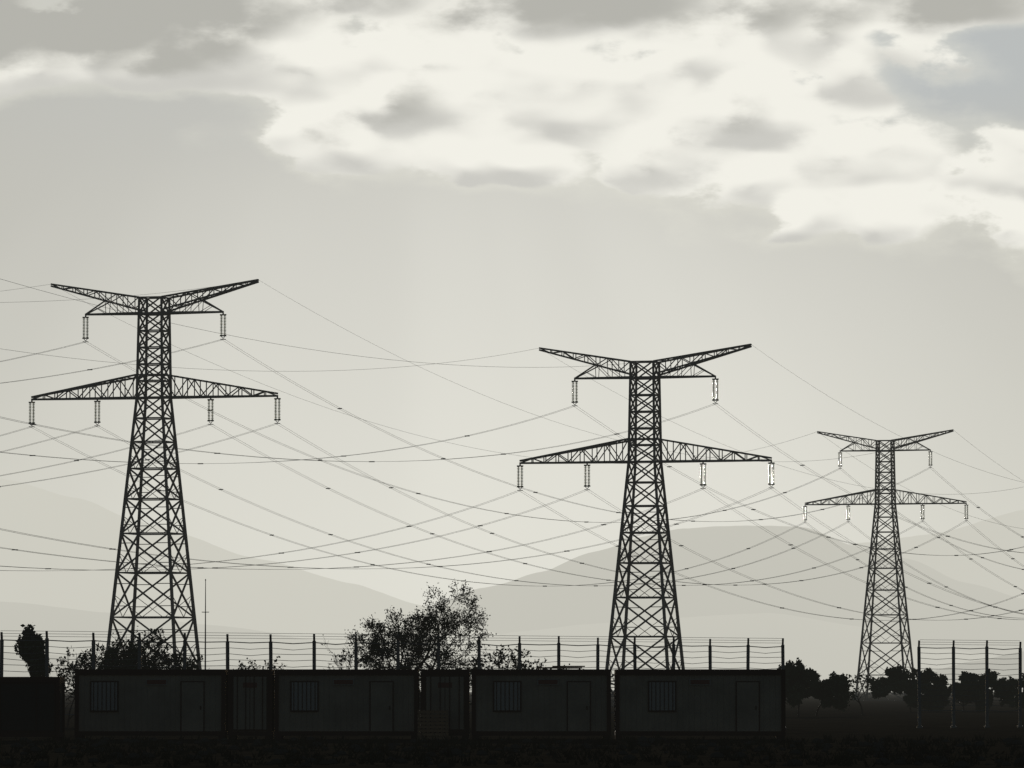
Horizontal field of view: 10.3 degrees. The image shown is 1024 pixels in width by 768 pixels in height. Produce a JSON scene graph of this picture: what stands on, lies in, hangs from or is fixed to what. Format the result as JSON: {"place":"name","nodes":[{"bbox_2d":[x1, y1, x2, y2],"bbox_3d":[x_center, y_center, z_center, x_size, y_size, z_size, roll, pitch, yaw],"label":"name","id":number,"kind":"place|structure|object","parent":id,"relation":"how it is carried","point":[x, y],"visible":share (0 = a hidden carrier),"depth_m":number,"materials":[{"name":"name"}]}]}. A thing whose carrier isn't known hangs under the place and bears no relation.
{"place":"outdoors","nodes":[
{"label":"outdoors","id":0,"kind":"place"},
{"bbox_2d":[205,579,205,668],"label":"mast lightning rod","id":1,"kind":"object","parent":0,"point":[205,622],"visible":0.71,"depth_m":309.72,"materials":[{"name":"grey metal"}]},
{"bbox_2d":[0,479,499,654],"bbox_3d":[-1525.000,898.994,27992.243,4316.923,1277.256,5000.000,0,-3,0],"label":"mountain","id":2,"kind":"structure","parent":0,"point":[308,605],"depth_m":27238.72,"materials":[{"name":"grey"}]},
{"bbox_2d":[0,602,613,689],"bbox_3d":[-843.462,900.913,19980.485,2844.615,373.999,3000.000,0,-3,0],"label":"hills","id":3,"kind":"structure","parent":0,"point":[51,620],"depth_m":19603.38,"materials":[{"name":"grey"}]},
{"bbox_2d":[3,652,612,691],"bbox_3d":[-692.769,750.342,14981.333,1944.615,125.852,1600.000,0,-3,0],"label":"hills","id":4,"kind":"structure","parent":0,"point":[18,663],"depth_m":14755.76,"materials":[{"name":"grey"}]},
{"bbox_2d":[0,692,1023,767],"bbox_3d":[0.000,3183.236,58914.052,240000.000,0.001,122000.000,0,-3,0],"label":"ground","id":5,"kind":"structure","parent":0,"point":[879,719],"depth_m":215.20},
{"bbox_2d":[0,677,64,740],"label":"dark container","id":6,"kind":"object","parent":5,"relation":"on","point":[32,706],"visible":0.94,"depth_m":217.68,"materials":[{"name":"grey metal"}]},
{"bbox_2d":[14,622,53,676],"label":"tree","id":7,"kind":"object","parent":5,"relation":"on","point":[32,664],"visible":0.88,"depth_m":299.35,"materials":[{"name":"brown plant"}]},
{"bbox_2d":[56,646,115,726],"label":"shrub","id":8,"kind":"object","parent":5,"relation":"on","point":[71,667],"visible":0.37,"depth_m":299.02,"materials":[{"name":"brown plant"}]},
{"bbox_2d":[51,635,143,709],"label":"shrub","id":9,"kind":"object","parent":5,"relation":"on","point":[72,677],"visible":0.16,"depth_m":302.51,"materials":[{"name":"brown plant"}]},
{"bbox_2d":[84,628,177,668],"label":"shrub","id":10,"kind":"object","parent":5,"relation":"on","point":[134,656],"visible":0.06,"depth_m":308.30,"materials":[{"name":"brown plant"}]},
{"bbox_2d":[101,626,176,668],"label":"shrub","id":11,"kind":"object","parent":5,"relation":"on","point":[128,663],"visible":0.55,"depth_m":299.71,"materials":[{"name":"brown plant"}]},
{"bbox_2d":[74,669,227,739],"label":"cabin","id":12,"kind":"object","parent":5,"relation":"on","point":[151,702],"visible":0.94,"depth_m":223.71,"materials":[{"name":"brown"}]},
{"bbox_2d":[28,279,280,668],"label":"pylon","id":13,"kind":"object","parent":5,"relation":"on","point":[137,396],"visible":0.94,"depth_m":725.18,"materials":[{"name":"grey metal"}]},
{"bbox_2d":[0,280,1023,617],"bbox_3d":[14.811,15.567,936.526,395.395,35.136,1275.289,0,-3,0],"label":"wires","id":14,"kind":"object","parent":13,"relation":"hanging from","point":[512,484],"visible":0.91,"depth_m":874.79,"materials":[{"name":"grey metal"}]},
{"bbox_2d":[147,651,202,668],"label":"shrub","id":15,"kind":"object","parent":5,"relation":"on","point":[189,662],"visible":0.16,"depth_m":303.07,"materials":[{"name":"brown plant"}]},
{"bbox_2d":[228,669,273,739],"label":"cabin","id":16,"kind":"object","parent":5,"relation":"on","point":[250,701],"visible":0.97,"depth_m":223.67,"materials":[{"name":"brown"}]},
{"bbox_2d":[233,656,286,675],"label":"shrub","id":17,"kind":"object","parent":5,"relation":"on","point":[241,665],"visible":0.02,"depth_m":308.94,"materials":[{"name":"brown plant"}]},
{"bbox_2d":[321,644,367,668],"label":"shrub","id":18,"kind":"object","parent":5,"relation":"on","point":[343,659],"visible":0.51,"depth_m":340.08,"materials":[{"name":"brown plant"}]},
{"bbox_2d":[274,669,418,739],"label":"cabin","id":19,"kind":"object","parent":5,"relation":"on","point":[347,702],"visible":0.94,"depth_m":223.71,"materials":[{"name":"brown"}]},
{"bbox_2d":[0,631,786,728],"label":"fence","id":20,"kind":"object","parent":5,"relation":"on","point":[356,654],"visible":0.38,"depth_m":265.70,"materials":[{"name":"grey metal"}]},
{"bbox_2d":[346,579,496,725],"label":"tree","id":21,"kind":"object","parent":5,"relation":"on","point":[409,636],"visible":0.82,"depth_m":299.25,"materials":[{"name":"brown plant"}]},
{"bbox_2d":[418,710,448,738],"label":"pallet stack","id":22,"kind":"object","parent":5,"relation":"on","point":[433,730],"visible":0.98,"depth_m":222.04,"materials":[{"name":"brown wood"}]},
{"bbox_2d":[421,669,469,739],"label":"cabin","id":23,"kind":"object","parent":5,"relation":"on","point":[446,689],"visible":0.89,"depth_m":223.68,"materials":[{"name":"brown"}]},
{"bbox_2d":[468,644,531,705],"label":"shrub","id":24,"kind":"object","parent":5,"relation":"on","point":[502,658],"visible":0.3,"depth_m":299.36,"materials":[{"name":"brown plant"}]},
{"bbox_2d":[0,731,1023,767],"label":"field weeds","id":25,"kind":"object","parent":5,"relation":"on","point":[632,742],"depth_m":171.66,"materials":[{"name":"grey"}]},
{"bbox_2d":[472,669,610,739],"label":"cabin","id":26,"kind":"object","parent":5,"relation":"on","point":[542,702],"visible":0.96,"depth_m":223.71,"materials":[{"name":"brown"}]},
{"bbox_2d":[538,666,584,668],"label":"roof boards","id":27,"kind":"object","parent":26,"relation":"on","point":[566,667],"visible":1,"depth_m":224.55,"materials":[{"name":"brown wood"}]},
{"bbox_2d":[529,659,569,668],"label":"shrub","id":28,"kind":"object","parent":5,"relation":"on","point":[541,665],"visible":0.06,"depth_m":302.75,"materials":[{"name":"brown plant"}]},
{"bbox_2d":[517,344,774,705],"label":"pylon","id":29,"kind":"object","parent":5,"relation":"on","point":[635,378],"visible":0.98,"depth_m":726.79,"materials":[{"name":"grey metal"}]},
{"bbox_2d":[0,279,1023,620],"bbox_3d":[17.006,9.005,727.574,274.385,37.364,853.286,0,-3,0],"label":"wires","id":30,"kind":"object","parent":29,"relation":"attached to","point":[506,517],"visible":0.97,"depth_m":661.97,"materials":[{"name":"grey metal"}]},
{"bbox_2d":[614,669,785,739],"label":"cabin","id":31,"kind":"object","parent":5,"relation":"on","point":[706,702],"visible":0.98,"depth_m":223.71,"materials":[{"name":"brown"}]},
{"bbox_2d":[778,657,849,716],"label":"tree","id":32,"kind":"object","parent":5,"relation":"on","point":[798,678],"visible":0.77,"depth_m":418.88,"materials":[{"name":"brown plant"}]},
{"bbox_2d":[801,667,851,715],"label":"tree","id":33,"kind":"object","parent":5,"relation":"on","point":[839,701],"visible":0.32,"depth_m":427.58,"materials":[{"name":"brown plant"}]},
{"bbox_2d":[847,673,885,714],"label":"bush","id":34,"kind":"object","parent":5,"relation":"on","point":[852,694],"visible":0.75,"depth_m":458.77,"materials":[{"name":"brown plant"}]},
{"bbox_2d":[803,429,967,700],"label":"pylon","id":35,"kind":"object","parent":5,"relation":"on","point":[877,447],"visible":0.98,"depth_m":1146.53,"materials":[{"name":"grey metal"}]},
{"bbox_2d":[868,664,950,711],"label":"tree","id":36,"kind":"object","parent":5,"relation":"on","point":[896,680],"visible":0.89,"depth_m":517.57,"materials":[{"name":"brown plant"}]},
{"bbox_2d":[924,671,993,711],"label":"tree","id":37,"kind":"object","parent":5,"relation":"on","point":[942,702],"visible":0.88,"depth_m":518.41,"materials":[{"name":"brown plant"}]},
{"bbox_2d":[917,640,1022,727],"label":"fence","id":38,"kind":"object","parent":5,"relation":"on","point":[953,679],"visible":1,"depth_m":296.54,"materials":[{"name":"grey metal"}]},
{"bbox_2d":[950,668,1018,709],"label":"tree","id":39,"kind":"object","parent":5,"relation":"on","point":[980,689],"visible":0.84,"depth_m":517.78,"materials":[{"name":"brown plant"}]},
{"bbox_2d":[1012,673,1023,709],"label":"tree","id":40,"kind":"object","parent":5,"relation":"on","point":[1016,700],"visible":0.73,"depth_m":479.60,"materials":[{"name":"brown plant"}]},
{"bbox_2d":[0,736,1023,767],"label":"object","id":41,"kind":"structure","parent":0,"point":[878,744],"depth_m":173.09,"materials":[{"name":"grey"}]},
{"bbox_2d":[0,0,1023,608],"label":"sky","id":42,"kind":"structure","parent":0,"point":[832,189],"materials":[{"name":"grey"}]},
{"bbox_2d":[429,613,997,681],"bbox_3d":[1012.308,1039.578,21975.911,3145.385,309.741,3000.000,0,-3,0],"label":"hills","id":43,"kind":"structure","parent":0,"point":[823,649],"depth_m":21484.70,"materials":[{"name":"grey"}]},
{"bbox_2d":[434,526,1023,655],"bbox_3d":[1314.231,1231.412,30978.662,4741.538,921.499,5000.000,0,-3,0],"label":"mountain","id":44,"kind":"structure","parent":0,"point":[527,605],"depth_m":30217.08,"materials":[{"name":"grey"}]},
{"bbox_2d":[848,510,1023,598],"bbox_3d":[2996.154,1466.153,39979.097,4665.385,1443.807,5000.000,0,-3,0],"label":"mountain","id":45,"kind":"structure","parent":0,"point":[960,567],"depth_m":39511.38,"materials":[{"name":"grey"}]},
{"bbox_2d":[848,651,1023,691],"bbox_3d":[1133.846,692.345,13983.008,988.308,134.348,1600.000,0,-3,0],"label":"hills","id":46,"kind":"structure","parent":0,"point":[1012,660],"depth_m":13736.07,"materials":[{"name":"grey"}]}
]}

